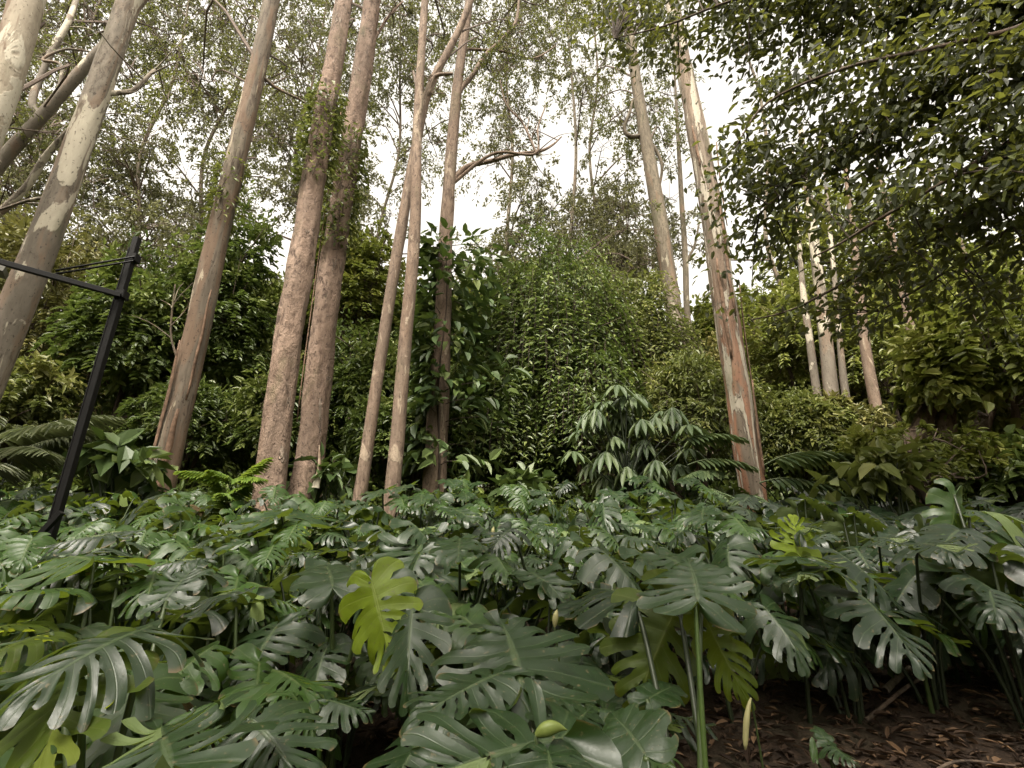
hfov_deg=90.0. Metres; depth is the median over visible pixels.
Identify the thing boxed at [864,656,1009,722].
fallen branch
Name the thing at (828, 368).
gum tree
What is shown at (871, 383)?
gum tree
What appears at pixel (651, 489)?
split leaf plant
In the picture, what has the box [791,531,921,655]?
split leaf plant
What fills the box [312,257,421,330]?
forest tree
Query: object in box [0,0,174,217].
gum tree
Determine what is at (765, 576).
split leaf plant
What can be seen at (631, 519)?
split leaf plant
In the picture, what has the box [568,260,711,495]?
vine covered tree
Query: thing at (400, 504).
split leaf plant
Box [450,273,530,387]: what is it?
forest tree
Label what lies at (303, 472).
broken stump
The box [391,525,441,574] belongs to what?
split leaf plant
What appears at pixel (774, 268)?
gum tree
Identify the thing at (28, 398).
bushy tree
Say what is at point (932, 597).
split leaf plant
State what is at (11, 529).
split leaf plant
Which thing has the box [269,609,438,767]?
split leaf plant
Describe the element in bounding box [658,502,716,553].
split leaf plant
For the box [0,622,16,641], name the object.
split leaf plant
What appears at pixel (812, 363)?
gum tree
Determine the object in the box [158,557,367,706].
split leaf plant
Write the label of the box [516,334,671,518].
bushy tree
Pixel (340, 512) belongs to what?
split leaf plant
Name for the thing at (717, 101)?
sky
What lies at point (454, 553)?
split leaf plant
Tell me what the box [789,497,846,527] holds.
split leaf plant
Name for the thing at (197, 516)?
split leaf plant
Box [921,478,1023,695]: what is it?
split leaf plant
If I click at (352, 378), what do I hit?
bushy tree
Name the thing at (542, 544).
split leaf plant
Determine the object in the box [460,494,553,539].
split leaf plant
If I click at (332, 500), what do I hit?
split leaf plant
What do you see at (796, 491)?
split leaf plant
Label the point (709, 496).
split leaf plant
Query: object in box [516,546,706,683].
split leaf plant
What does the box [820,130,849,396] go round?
gum tree
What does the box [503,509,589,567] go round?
split leaf plant
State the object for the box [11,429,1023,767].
ground
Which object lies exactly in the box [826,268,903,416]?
forest tree
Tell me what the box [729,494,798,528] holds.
split leaf plant
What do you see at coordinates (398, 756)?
split leaf plant
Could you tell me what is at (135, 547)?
split leaf plant
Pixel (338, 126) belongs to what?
climbing vine
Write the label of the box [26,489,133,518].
split leaf plant
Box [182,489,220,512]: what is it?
split leaf plant
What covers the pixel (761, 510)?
split leaf plant
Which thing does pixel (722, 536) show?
split leaf plant
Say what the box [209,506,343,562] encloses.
split leaf plant
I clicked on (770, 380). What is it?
forest tree
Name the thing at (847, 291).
forest tree
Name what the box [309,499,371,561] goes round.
split leaf plant
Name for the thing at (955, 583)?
split leaf plant
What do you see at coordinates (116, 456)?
broad leaved shrub
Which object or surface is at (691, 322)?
distant forest
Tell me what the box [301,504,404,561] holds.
split leaf plant
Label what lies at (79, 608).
split leaf plant
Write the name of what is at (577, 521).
split leaf plant
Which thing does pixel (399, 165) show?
gum tree
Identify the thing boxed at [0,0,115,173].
gum tree
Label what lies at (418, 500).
split leaf plant
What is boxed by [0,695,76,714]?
split leaf plant
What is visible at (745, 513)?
split leaf plant
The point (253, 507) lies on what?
split leaf plant
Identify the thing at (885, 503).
split leaf plant
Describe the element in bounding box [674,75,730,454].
gum tree
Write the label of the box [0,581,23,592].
split leaf plant
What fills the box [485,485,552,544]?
split leaf plant
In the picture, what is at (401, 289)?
forest tree
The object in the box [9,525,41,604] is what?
split leaf plant
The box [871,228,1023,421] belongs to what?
bushy tree
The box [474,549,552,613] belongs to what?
split leaf plant
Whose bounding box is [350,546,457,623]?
split leaf plant
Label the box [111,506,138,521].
split leaf plant
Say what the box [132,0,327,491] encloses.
gum tree
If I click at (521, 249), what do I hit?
forest tree
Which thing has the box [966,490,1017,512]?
split leaf plant
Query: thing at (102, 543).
split leaf plant
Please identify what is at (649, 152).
gum tree
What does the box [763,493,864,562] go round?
split leaf plant
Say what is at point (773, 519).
split leaf plant
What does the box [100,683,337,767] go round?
split leaf plant
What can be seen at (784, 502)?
split leaf plant
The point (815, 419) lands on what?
bushy tree
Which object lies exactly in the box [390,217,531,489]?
climbing vine
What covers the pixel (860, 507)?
split leaf plant
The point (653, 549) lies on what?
split leaf plant
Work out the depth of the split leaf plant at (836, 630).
3.28 m
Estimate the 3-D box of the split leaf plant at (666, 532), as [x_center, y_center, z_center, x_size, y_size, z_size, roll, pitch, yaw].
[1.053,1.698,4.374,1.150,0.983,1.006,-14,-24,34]
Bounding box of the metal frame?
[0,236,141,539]
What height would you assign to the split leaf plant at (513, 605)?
0.934 m
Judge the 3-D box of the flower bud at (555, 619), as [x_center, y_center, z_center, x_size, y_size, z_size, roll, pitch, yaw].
[0.228,1.530,2.264,0.027,0.986,0.135,-11,-22,28]
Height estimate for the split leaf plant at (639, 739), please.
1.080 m
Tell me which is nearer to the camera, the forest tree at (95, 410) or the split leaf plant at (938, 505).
the split leaf plant at (938, 505)
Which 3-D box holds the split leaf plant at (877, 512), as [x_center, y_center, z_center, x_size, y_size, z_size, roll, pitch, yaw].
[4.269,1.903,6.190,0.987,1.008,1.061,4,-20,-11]
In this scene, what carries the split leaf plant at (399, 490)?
on the ground
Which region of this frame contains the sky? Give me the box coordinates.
[0,0,1023,320]
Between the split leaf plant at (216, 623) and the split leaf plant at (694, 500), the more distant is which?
the split leaf plant at (694, 500)
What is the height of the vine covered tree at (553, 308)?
9.285 m
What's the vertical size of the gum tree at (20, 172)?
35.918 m
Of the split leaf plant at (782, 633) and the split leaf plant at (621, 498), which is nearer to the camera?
the split leaf plant at (782, 633)
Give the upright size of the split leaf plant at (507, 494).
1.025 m
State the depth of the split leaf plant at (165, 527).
4.94 m
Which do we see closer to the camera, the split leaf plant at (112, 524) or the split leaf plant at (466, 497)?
the split leaf plant at (112, 524)
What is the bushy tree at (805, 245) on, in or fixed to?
on the ground
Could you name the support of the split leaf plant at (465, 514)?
on the ground
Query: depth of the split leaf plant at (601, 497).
8.00 m
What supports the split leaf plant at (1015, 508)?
on the ground
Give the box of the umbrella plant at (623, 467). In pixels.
[556,385,717,535]
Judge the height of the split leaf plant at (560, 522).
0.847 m
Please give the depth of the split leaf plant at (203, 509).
7.43 m
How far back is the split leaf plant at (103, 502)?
6.51 m
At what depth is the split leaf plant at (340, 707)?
2.07 m
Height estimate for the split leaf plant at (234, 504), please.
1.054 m
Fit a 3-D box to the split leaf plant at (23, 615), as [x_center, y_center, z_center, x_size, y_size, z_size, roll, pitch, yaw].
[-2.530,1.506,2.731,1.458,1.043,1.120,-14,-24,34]
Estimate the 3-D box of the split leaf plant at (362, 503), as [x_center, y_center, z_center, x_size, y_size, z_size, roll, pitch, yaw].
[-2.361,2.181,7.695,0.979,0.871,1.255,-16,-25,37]
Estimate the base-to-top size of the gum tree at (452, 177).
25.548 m
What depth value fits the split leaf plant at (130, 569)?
3.43 m
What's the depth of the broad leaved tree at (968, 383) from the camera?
7.78 m
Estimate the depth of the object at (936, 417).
8.18 m
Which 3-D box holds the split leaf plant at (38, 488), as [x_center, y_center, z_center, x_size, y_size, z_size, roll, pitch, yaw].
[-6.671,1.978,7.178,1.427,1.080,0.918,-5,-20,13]
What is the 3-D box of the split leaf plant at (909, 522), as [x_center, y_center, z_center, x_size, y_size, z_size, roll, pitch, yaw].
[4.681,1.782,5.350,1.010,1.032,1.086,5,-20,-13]
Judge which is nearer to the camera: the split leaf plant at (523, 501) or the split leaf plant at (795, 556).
the split leaf plant at (795, 556)
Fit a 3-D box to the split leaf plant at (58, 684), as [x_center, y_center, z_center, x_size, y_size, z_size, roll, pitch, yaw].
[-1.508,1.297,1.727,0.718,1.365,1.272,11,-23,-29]
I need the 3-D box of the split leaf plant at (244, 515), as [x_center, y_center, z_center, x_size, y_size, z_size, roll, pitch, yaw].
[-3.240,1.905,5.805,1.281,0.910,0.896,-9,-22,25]
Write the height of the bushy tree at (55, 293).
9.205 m
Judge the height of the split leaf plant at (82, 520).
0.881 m
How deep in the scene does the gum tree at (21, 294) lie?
7.49 m
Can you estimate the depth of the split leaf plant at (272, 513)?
4.83 m
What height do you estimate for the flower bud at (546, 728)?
1.140 m
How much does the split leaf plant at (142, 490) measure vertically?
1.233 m
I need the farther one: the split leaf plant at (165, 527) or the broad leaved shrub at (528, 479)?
the broad leaved shrub at (528, 479)
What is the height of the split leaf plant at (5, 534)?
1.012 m
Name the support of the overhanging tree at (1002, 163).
on the ground
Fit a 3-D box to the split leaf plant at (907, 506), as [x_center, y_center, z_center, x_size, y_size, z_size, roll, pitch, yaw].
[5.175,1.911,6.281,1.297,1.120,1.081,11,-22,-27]
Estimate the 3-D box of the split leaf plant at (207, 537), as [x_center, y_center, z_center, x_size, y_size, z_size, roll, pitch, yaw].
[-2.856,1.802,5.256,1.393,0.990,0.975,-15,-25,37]
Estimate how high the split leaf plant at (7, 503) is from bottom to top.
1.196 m
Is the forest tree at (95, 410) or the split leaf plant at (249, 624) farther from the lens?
the forest tree at (95, 410)
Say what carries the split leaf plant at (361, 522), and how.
on the ground
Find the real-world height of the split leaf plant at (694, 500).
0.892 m
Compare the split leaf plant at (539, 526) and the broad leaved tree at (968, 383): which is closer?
the split leaf plant at (539, 526)
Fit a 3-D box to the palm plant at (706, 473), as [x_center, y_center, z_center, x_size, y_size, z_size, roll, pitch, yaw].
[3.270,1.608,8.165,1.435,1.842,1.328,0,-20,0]
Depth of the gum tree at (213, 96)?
27.88 m
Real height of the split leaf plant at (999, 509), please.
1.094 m
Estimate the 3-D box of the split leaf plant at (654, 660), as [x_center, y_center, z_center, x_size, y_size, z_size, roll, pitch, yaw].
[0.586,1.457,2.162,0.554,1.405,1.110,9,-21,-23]
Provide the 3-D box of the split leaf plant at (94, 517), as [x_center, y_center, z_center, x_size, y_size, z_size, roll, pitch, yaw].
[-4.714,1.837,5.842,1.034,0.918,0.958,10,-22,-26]
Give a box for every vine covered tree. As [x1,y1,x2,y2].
[450,194,651,506]
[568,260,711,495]
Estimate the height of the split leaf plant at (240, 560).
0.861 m
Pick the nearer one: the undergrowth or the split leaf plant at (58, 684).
the split leaf plant at (58, 684)
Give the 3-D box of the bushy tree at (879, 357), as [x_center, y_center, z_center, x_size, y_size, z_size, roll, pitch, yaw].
[13.239,-0.480,18.395,7.689,7.908,6.546,0,-20,0]
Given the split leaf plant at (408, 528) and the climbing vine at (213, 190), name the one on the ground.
the split leaf plant at (408, 528)
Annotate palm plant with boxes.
[673,433,758,509]
[729,450,919,510]
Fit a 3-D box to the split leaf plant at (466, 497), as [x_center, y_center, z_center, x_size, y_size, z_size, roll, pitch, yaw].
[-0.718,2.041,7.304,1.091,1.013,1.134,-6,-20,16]
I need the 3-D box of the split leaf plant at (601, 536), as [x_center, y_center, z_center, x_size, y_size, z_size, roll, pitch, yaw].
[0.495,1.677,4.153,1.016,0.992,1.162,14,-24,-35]
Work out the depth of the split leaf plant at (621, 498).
6.84 m
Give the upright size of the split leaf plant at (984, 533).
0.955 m
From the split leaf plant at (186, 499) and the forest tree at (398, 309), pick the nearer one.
the split leaf plant at (186, 499)
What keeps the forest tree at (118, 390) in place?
on the ground
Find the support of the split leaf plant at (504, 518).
on the ground
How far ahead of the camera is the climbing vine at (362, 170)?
11.57 m
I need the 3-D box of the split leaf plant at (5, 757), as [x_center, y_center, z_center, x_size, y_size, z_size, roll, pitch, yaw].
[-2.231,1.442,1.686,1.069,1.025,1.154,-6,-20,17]
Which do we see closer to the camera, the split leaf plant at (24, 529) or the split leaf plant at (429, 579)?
the split leaf plant at (429, 579)
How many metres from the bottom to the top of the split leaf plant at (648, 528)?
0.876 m
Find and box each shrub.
[57,426,178,518]
[286,441,357,510]
[423,476,507,519]
[487,462,556,513]
[804,436,945,523]
[813,418,1021,506]
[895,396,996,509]
[925,424,1023,514]
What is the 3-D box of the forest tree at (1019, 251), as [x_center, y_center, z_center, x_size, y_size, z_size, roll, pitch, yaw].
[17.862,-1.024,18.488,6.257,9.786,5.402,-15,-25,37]
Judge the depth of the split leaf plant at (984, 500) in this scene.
5.33 m
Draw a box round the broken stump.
[286,445,321,501]
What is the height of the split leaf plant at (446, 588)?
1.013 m
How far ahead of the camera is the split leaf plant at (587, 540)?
5.69 m
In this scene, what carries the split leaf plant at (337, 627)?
on the ground
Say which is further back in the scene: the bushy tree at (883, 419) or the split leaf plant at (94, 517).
the bushy tree at (883, 419)
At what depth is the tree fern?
7.13 m
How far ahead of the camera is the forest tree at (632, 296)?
19.55 m
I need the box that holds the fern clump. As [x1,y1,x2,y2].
[173,457,272,523]
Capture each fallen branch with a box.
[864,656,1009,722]
[882,663,924,693]
[936,759,1015,767]
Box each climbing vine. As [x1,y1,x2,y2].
[200,150,252,236]
[290,74,349,196]
[316,122,371,261]
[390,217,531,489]
[686,203,763,351]
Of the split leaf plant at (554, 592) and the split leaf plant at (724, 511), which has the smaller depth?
the split leaf plant at (554, 592)
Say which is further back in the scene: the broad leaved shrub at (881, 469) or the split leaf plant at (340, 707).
the broad leaved shrub at (881, 469)
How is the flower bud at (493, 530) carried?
on the ground
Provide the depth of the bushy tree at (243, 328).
13.92 m
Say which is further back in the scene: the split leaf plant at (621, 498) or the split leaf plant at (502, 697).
the split leaf plant at (621, 498)
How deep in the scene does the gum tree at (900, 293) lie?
12.48 m
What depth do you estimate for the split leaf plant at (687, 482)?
7.81 m
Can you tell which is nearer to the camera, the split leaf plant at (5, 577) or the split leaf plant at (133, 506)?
the split leaf plant at (5, 577)
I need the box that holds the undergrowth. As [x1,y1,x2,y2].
[0,403,1004,543]
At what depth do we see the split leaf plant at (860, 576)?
3.56 m
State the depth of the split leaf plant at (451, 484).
7.63 m
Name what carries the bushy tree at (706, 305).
on the ground
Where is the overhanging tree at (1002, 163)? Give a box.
[552,0,1023,352]
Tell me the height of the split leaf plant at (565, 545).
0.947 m
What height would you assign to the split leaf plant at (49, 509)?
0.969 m
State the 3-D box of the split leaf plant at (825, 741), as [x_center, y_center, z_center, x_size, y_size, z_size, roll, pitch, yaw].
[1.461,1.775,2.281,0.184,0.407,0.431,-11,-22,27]
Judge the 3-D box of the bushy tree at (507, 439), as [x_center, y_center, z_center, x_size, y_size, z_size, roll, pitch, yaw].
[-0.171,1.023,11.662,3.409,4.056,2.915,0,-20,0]
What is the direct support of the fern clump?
on the ground
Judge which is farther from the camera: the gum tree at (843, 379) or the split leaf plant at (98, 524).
the gum tree at (843, 379)
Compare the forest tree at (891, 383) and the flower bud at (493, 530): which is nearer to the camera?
the flower bud at (493, 530)
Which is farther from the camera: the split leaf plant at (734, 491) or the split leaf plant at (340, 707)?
the split leaf plant at (734, 491)
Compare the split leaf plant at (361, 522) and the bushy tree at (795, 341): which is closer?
the split leaf plant at (361, 522)
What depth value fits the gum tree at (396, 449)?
9.60 m
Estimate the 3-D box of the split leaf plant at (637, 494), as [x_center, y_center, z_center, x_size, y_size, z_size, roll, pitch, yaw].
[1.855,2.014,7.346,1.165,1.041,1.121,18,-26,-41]
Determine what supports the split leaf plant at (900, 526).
on the ground
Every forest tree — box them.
[51,353,120,450]
[86,350,245,410]
[221,272,336,446]
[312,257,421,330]
[337,273,463,402]
[391,273,457,399]
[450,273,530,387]
[508,248,626,394]
[552,278,664,471]
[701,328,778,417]
[754,356,788,399]
[765,293,903,405]
[813,255,914,410]
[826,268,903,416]
[856,274,946,405]
[945,229,1023,287]
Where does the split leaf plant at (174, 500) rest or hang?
on the ground
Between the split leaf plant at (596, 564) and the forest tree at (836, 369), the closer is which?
the split leaf plant at (596, 564)
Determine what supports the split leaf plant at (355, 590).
on the ground
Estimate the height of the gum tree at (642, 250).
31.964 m
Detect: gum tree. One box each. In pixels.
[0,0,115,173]
[0,0,123,290]
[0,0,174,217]
[0,0,210,401]
[29,0,215,285]
[96,0,288,278]
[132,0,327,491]
[193,0,388,250]
[252,0,399,512]
[279,0,487,287]
[295,0,428,496]
[352,0,551,532]
[382,0,476,516]
[409,0,600,505]
[413,0,591,292]
[495,0,702,465]
[541,0,719,478]
[564,0,705,302]
[630,33,795,366]
[665,0,767,511]
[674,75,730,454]
[792,143,821,398]
[798,125,839,398]
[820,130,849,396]
[841,121,882,406]
[872,133,914,329]
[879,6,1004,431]
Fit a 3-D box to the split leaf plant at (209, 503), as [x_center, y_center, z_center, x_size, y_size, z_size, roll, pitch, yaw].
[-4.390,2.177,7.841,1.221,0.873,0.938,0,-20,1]
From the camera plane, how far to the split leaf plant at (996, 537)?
4.00 m
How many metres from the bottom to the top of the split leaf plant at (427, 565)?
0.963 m
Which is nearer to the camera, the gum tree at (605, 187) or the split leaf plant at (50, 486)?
the split leaf plant at (50, 486)
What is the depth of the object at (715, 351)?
21.10 m
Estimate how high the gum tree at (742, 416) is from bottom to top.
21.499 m
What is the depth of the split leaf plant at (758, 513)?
8.16 m
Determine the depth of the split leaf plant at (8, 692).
2.05 m
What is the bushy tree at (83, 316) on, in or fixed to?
on the ground
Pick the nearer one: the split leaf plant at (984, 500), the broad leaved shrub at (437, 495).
the split leaf plant at (984, 500)
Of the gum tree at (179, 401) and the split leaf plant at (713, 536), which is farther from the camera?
the gum tree at (179, 401)
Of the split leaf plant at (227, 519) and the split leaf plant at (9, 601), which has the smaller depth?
the split leaf plant at (9, 601)
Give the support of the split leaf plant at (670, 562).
on the ground
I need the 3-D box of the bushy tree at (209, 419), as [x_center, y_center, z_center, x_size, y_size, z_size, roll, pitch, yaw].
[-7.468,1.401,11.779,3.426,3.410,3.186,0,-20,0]
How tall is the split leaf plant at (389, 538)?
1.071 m
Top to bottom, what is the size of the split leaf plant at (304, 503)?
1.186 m
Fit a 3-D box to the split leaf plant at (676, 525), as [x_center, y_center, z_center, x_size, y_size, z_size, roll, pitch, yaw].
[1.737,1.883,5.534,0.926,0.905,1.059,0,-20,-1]
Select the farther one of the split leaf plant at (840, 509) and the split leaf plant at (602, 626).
the split leaf plant at (840, 509)
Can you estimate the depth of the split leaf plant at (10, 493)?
7.77 m
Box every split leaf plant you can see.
[0,476,27,513]
[0,481,45,531]
[0,494,103,540]
[0,506,13,538]
[0,525,26,557]
[0,525,59,589]
[0,531,273,649]
[0,532,117,612]
[0,543,18,591]
[0,553,160,663]
[0,558,213,767]
[0,563,161,678]
[0,569,194,730]
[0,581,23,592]
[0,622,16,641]
[0,657,131,746]
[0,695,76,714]
[0,746,62,767]
[1,563,150,663]
[9,477,81,500]
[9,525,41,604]
[10,484,72,531]
[19,492,155,550]
[20,490,146,524]
[20,497,88,532]
[21,504,81,530]
[22,649,214,767]
[25,511,103,536]
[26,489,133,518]
[55,725,240,767]
[56,496,200,607]
[61,518,152,625]
[62,506,109,527]
[63,528,247,625]
[82,521,116,536]
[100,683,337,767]
[107,483,168,517]
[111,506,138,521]
[112,491,227,541]
[116,496,145,517]
[117,527,196,621]
[120,539,268,611]
[125,554,342,687]
[126,508,232,562]
[138,590,304,735]
[151,488,208,521]
[156,515,204,547]
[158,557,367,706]
[159,587,348,767]
[171,533,297,668]
[174,508,240,539]
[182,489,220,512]
[183,494,252,529]
[189,691,375,767]
[192,500,217,512]
[193,511,283,573]
[195,505,215,521]
[200,512,252,549]
[204,484,325,535]
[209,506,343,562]
[212,528,341,614]
[216,505,350,606]
[216,531,282,585]
[219,501,260,526]
[235,493,340,562]
[239,508,357,606]
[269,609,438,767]
[271,547,359,665]
[278,500,362,562]
[278,523,406,633]
[282,556,422,767]
[286,518,429,615]
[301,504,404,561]
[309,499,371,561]
[316,500,343,522]
[316,559,538,767]
[324,498,342,519]
[329,634,514,767]
[331,513,394,560]
[333,483,432,558]
[346,500,374,536]
[348,522,484,640]
[349,550,491,660]
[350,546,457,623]
[361,528,537,689]
[389,479,454,519]
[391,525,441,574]
[397,522,490,599]
[399,609,622,767]
[401,532,511,650]
[404,489,462,579]
[408,475,478,527]
[417,503,485,578]
[422,489,502,550]
[422,581,642,732]
[432,516,480,551]
[432,563,589,699]
[434,479,488,522]
[436,489,501,532]
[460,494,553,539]
[464,527,564,604]
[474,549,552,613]
[476,508,564,569]
[479,490,568,535]
[479,521,641,642]
[481,518,561,593]
[484,485,528,525]
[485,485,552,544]
[495,526,658,632]
[497,680,668,766]
[502,525,599,614]
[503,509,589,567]
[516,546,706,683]
[524,500,580,527]
[526,515,635,590]
[529,617,717,751]
[546,497,601,536]
[546,544,757,716]
[552,509,618,554]
[552,553,758,767]
[554,479,619,525]
[557,494,663,553]
[560,523,711,604]
[570,487,643,536]
[571,545,735,651]
[586,702,683,767]
[606,492,673,538]
[610,520,680,583]
[612,493,717,551]
[618,484,670,543]
[625,471,677,509]
[650,489,728,529]
[656,594,854,725]
[658,474,716,523]
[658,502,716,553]
[658,514,721,566]
[665,524,869,673]
[677,499,788,601]
[688,496,747,522]
[700,510,730,536]
[701,520,724,562]
[703,517,770,584]
[708,515,843,619]
[713,519,912,668]
[717,483,762,520]
[727,506,772,581]
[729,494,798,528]
[732,505,774,527]
[737,565,971,723]
[743,514,857,723]
[747,493,760,514]
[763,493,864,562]
[769,518,837,571]
[774,499,801,511]
[786,485,826,495]
[787,577,985,701]
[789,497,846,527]
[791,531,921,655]
[801,498,874,546]
[806,535,1023,709]
[808,506,891,596]
[809,726,859,767]
[814,501,906,545]
[829,523,902,571]
[844,493,893,516]
[859,496,914,508]
[864,495,925,535]
[870,514,1007,640]
[870,521,915,554]
[877,501,893,506]
[879,543,1023,729]
[895,506,1001,558]
[906,523,1023,698]
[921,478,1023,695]
[928,494,977,513]
[937,526,1006,564]
[962,494,1023,533]
[963,626,1021,658]
[965,498,1023,519]
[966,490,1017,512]
[966,517,1003,556]
[980,532,1019,593]
[1000,502,1023,518]
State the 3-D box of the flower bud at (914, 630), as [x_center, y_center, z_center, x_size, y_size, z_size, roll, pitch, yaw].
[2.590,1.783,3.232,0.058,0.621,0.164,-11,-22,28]
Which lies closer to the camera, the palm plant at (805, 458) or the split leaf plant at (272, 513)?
the split leaf plant at (272, 513)
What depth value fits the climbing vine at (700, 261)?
10.23 m
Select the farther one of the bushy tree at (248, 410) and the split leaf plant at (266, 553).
the bushy tree at (248, 410)
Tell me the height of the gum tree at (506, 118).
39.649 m
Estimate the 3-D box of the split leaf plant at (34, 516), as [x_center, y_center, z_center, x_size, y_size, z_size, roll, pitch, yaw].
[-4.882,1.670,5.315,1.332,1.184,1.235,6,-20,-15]
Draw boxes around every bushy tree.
[0,191,118,416]
[0,350,104,469]
[27,225,223,493]
[102,368,257,490]
[126,179,291,489]
[213,352,348,470]
[294,305,449,501]
[303,207,405,472]
[329,391,475,516]
[448,344,580,500]
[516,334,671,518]
[591,337,815,497]
[682,283,775,389]
[713,262,897,405]
[729,380,873,498]
[746,162,1022,304]
[769,260,957,437]
[786,389,908,480]
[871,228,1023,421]
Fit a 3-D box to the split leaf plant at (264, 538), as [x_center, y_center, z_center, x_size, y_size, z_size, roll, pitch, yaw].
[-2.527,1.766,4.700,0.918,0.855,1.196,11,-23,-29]
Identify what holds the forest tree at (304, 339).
on the ground
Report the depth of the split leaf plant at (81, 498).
6.78 m
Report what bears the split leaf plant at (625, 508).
on the ground
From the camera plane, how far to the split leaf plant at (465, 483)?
8.07 m
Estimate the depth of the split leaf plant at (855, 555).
5.17 m
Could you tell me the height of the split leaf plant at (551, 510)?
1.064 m
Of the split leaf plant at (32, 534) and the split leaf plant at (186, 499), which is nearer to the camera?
the split leaf plant at (32, 534)
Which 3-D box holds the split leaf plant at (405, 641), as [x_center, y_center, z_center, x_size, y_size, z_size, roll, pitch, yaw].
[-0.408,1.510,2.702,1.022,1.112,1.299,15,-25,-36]
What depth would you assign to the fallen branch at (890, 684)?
3.49 m
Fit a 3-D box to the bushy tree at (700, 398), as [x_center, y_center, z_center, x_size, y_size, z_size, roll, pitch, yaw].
[4.030,1.125,11.726,4.596,3.898,4.290,0,-20,0]
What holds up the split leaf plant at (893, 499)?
on the ground
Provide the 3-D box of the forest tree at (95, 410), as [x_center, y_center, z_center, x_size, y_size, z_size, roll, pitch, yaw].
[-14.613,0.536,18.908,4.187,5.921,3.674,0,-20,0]
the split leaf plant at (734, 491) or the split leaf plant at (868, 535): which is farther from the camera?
the split leaf plant at (734, 491)
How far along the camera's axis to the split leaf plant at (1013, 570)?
3.42 m
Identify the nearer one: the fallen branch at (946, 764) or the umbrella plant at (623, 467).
the fallen branch at (946, 764)
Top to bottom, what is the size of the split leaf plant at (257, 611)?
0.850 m
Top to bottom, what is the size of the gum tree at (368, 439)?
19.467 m
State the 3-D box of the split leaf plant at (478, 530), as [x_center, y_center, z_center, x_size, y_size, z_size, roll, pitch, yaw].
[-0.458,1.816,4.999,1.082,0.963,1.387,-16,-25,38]
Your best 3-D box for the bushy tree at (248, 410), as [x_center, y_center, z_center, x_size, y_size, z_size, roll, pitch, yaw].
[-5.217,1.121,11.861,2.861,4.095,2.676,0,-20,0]
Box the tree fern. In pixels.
[0,415,127,489]
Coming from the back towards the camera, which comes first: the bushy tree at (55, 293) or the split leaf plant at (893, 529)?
the bushy tree at (55, 293)
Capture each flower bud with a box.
[491,526,497,604]
[534,720,566,744]
[552,610,561,682]
[743,698,763,767]
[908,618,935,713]
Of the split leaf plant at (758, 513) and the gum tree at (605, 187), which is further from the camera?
the gum tree at (605, 187)
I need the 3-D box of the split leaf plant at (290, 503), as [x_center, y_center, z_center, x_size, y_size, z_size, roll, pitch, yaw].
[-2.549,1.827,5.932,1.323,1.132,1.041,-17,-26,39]
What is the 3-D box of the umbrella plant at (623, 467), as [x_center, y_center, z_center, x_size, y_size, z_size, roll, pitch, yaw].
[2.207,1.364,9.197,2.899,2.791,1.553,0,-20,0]
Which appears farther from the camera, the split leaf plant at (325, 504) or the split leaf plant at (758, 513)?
the split leaf plant at (758, 513)
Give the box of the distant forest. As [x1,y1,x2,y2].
[41,313,961,425]
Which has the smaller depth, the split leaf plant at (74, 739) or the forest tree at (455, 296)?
the split leaf plant at (74, 739)
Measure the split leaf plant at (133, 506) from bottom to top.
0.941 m
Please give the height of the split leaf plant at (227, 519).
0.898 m
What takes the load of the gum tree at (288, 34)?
on the ground
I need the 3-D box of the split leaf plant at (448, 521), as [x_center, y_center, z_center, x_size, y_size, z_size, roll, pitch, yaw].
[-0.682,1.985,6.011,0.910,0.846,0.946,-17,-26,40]
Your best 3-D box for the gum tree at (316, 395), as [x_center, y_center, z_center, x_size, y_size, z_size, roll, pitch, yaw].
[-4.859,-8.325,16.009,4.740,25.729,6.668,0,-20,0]
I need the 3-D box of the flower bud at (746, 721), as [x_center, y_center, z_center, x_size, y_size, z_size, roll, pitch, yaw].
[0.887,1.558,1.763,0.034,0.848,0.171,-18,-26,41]
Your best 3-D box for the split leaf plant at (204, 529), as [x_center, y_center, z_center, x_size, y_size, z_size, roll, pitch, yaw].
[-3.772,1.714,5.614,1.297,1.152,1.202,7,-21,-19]
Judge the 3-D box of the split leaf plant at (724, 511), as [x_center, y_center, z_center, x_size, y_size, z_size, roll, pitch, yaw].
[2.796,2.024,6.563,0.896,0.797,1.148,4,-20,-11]
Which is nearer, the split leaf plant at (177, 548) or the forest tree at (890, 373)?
the split leaf plant at (177, 548)
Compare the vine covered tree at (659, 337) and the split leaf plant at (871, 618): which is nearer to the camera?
the split leaf plant at (871, 618)
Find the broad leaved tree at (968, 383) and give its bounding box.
[878,279,1023,439]
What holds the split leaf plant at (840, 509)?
on the ground
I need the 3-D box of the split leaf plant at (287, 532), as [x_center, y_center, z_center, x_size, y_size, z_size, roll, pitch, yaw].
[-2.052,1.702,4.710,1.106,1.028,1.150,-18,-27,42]
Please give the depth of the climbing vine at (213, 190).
10.89 m
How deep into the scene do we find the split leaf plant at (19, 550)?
3.50 m
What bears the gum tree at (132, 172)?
on the ground
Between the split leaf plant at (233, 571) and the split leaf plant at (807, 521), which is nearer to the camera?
the split leaf plant at (233, 571)
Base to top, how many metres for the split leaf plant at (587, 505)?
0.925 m
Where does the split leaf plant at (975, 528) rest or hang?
on the ground
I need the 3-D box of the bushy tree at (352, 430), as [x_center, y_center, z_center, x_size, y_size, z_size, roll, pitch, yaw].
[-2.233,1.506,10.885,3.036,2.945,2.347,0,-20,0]
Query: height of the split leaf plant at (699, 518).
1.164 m

